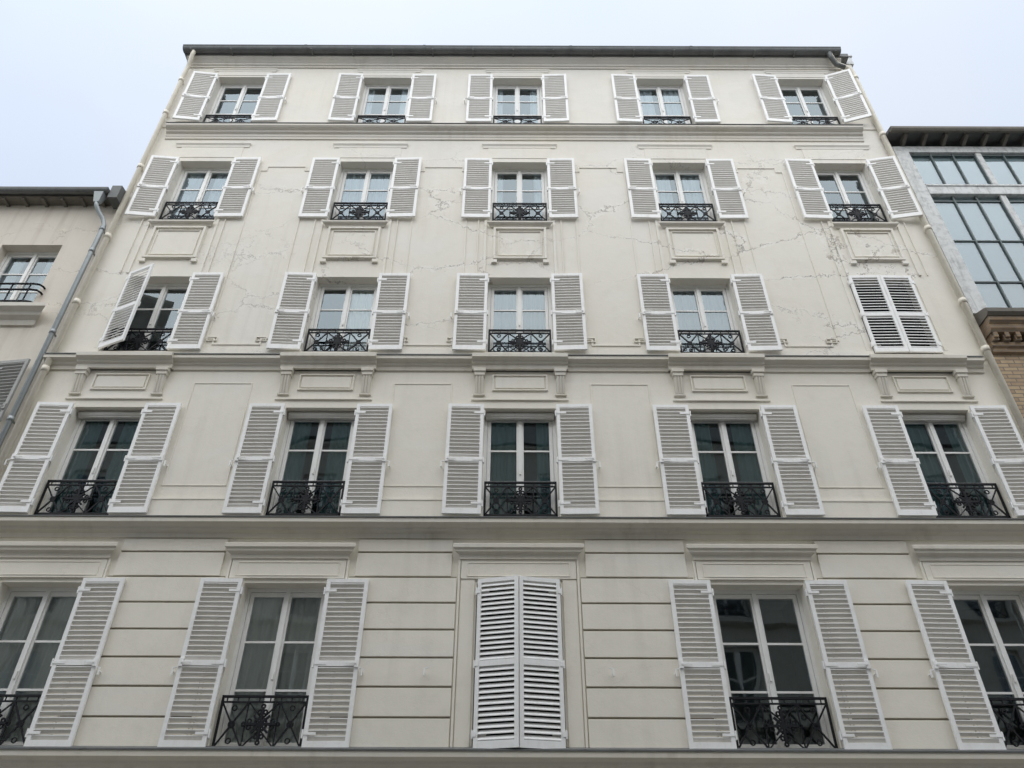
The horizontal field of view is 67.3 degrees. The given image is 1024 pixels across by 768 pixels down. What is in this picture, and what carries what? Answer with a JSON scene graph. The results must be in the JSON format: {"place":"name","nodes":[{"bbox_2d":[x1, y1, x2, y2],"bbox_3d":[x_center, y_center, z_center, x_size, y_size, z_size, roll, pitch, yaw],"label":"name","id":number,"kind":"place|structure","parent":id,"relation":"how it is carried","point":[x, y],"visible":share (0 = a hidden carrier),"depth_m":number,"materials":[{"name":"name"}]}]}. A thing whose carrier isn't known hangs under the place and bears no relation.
{"place":"outdoors","nodes":[
{"label":"outdoors","id":0,"kind":"place"},
{"bbox_2d":[0,44,1023,767],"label":"apartment building","id":1,"kind":"structure","parent":0,"point":[520,406],"depth_m":11.98,"materials":[{"name":"paint"}]},
{"bbox_2d":[0,587,77,744],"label":"window","id":2,"kind":"structure","parent":1,"relation":"in","point":[33,621],"depth_m":10.25,"materials":[{"name":"glass"}]},
{"bbox_2d":[40,411,140,512],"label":"window","id":3,"kind":"structure","parent":1,"relation":"in","point":[99,443],"depth_m":12.12,"materials":[{"name":"glass"}]},
{"bbox_2d":[108,284,188,349],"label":"window","id":4,"kind":"structure","parent":1,"relation":"in","point":[160,304],"depth_m":14.81,"materials":[{"name":"glass"}]},
{"bbox_2d":[164,168,229,218],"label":"window","id":5,"kind":"structure","parent":1,"relation":"in","point":[194,184],"depth_m":16.00,"materials":[{"name":"glass"}]},
{"bbox_2d":[206,84,262,121],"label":"window","id":6,"kind":"structure","parent":1,"relation":"in","point":[231,99],"depth_m":18.63,"materials":[{"name":"glass"}]},
{"bbox_2d":[215,588,324,745],"bbox_3d":[-3.083,3.700,10.035,1.140,2.125,0.157,0,-37,0],"label":"window","id":7,"kind":"structure","parent":1,"relation":"in","point":[276,646],"depth_m":10.14,"materials":[{"name":"glass"}]},
{"bbox_2d":[269,412,354,515],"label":"window","id":8,"kind":"structure","parent":1,"relation":"in","point":[316,446],"depth_m":12.13,"materials":[{"name":"glass"}]},
{"bbox_2d":[306,284,377,351],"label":"window","id":9,"kind":"structure","parent":1,"relation":"in","point":[337,306],"depth_m":14.06,"materials":[{"name":"glass"}]},
{"bbox_2d":[332,169,392,218],"bbox_3d":[-3.017,-3.750,15.702,1.140,1.915,0.157,0,-37,0],"label":"window","id":10,"kind":"structure","parent":1,"relation":"in","point":[355,185],"depth_m":15.92,"materials":[{"name":"glass"}]},
{"bbox_2d":[358,85,410,122],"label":"window","id":11,"kind":"structure","parent":1,"relation":"in","point":[377,99],"depth_m":18.11,"materials":[{"name":"glass"}]},
{"bbox_2d":[472,589,559,746],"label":"window","id":12,"kind":"structure","parent":1,"relation":"in","point":[503,589],"depth_m":11.29,"materials":[{"name":"paint"}]},
{"bbox_2d":[492,85,542,122],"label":"window","id":13,"kind":"structure","parent":1,"relation":"in","point":[508,100],"depth_m":18.11,"materials":[{"name":"glass"}]},
{"bbox_2d":[491,170,547,220],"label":"window","id":14,"kind":"structure","parent":1,"relation":"in","point":[508,186],"depth_m":16.19,"materials":[{"name":"glass"}]},
{"bbox_2d":[487,285,552,351],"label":"window","id":15,"kind":"structure","parent":1,"relation":"in","point":[509,306],"depth_m":13.85,"materials":[{"name":"glass"}]},
{"bbox_2d":[482,413,558,516],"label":"window","id":16,"kind":"structure","parent":1,"relation":"in","point":[517,446],"depth_m":12.10,"materials":[{"name":"glass"}]},
{"bbox_2d":[637,86,690,123],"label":"window","id":17,"kind":"structure","parent":1,"relation":"in","point":[654,100],"depth_m":17.92,"materials":[{"name":"glass"}]},
{"bbox_2d":[653,170,713,220],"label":"window","id":18,"kind":"structure","parent":1,"relation":"in","point":[673,186],"depth_m":16.00,"materials":[{"name":"glass"}]},
{"bbox_2d":[670,285,741,352],"bbox_3d":[3.404,-1.087,13.693,1.140,1.770,0.156,0,-37,0],"label":"window","id":19,"kind":"structure","parent":1,"relation":"in","point":[696,307],"depth_m":13.85,"materials":[{"name":"glass"}]},
{"bbox_2d":[690,414,777,516],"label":"window","id":20,"kind":"structure","parent":1,"relation":"in","point":[728,447],"depth_m":12.11,"materials":[{"name":"glass"}]},
{"bbox_2d":[713,590,834,747],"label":"window","id":21,"kind":"structure","parent":1,"relation":"in","point":[767,650],"depth_m":11.15,"materials":[{"name":"glass"}]},
{"bbox_2d":[780,86,836,123],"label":"window","id":22,"kind":"structure","parent":1,"relation":"in","point":[801,101],"depth_m":18.62,"materials":[{"name":"glass"}]},
{"bbox_2d":[816,171,882,220],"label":"window","id":23,"kind":"structure","parent":1,"relation":"in","point":[840,187],"depth_m":16.61,"materials":[{"name":"glass"}]},
{"bbox_2d":[850,286,933,353],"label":"window","id":24,"kind":"structure","parent":1,"relation":"in","point":[857,289],"depth_m":14.20,"materials":[{"name":"paint"}]},
{"bbox_2d":[902,414,1004,515],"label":"window","id":25,"kind":"structure","parent":1,"relation":"in","point":[945,449],"depth_m":12.10,"materials":[{"name":"glass"}]},
{"bbox_2d":[952,591,1023,748],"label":"window","id":26,"kind":"structure","parent":1,"relation":"in","point":[992,622],"depth_m":11.14,"materials":[{"name":"glass"}]},
{"bbox_2d":[0,0,1023,189],"label":"sky","id":27,"kind":"structure","parent":0,"point":[86,86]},
{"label":"pavement","id":28,"kind":"structure","parent":0,"visible":0},
{"bbox_2d":[0,186,125,454],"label":"plaster house","id":29,"kind":"structure","parent":28,"relation":"on","point":[51,238],"depth_m":14.43,"materials":[{"name":"paint"}]},
{"bbox_2d":[0,252,58,301],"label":"window","id":30,"kind":"structure","parent":29,"relation":"in","point":[16,267],"depth_m":14.58,"materials":[{"name":"glass"}]},
{"bbox_2d":[886,126,1023,417],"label":"brick workshop","id":31,"kind":"structure","parent":28,"relation":"on","point":[966,183],"depth_m":15.27,"materials":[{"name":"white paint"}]}
]}

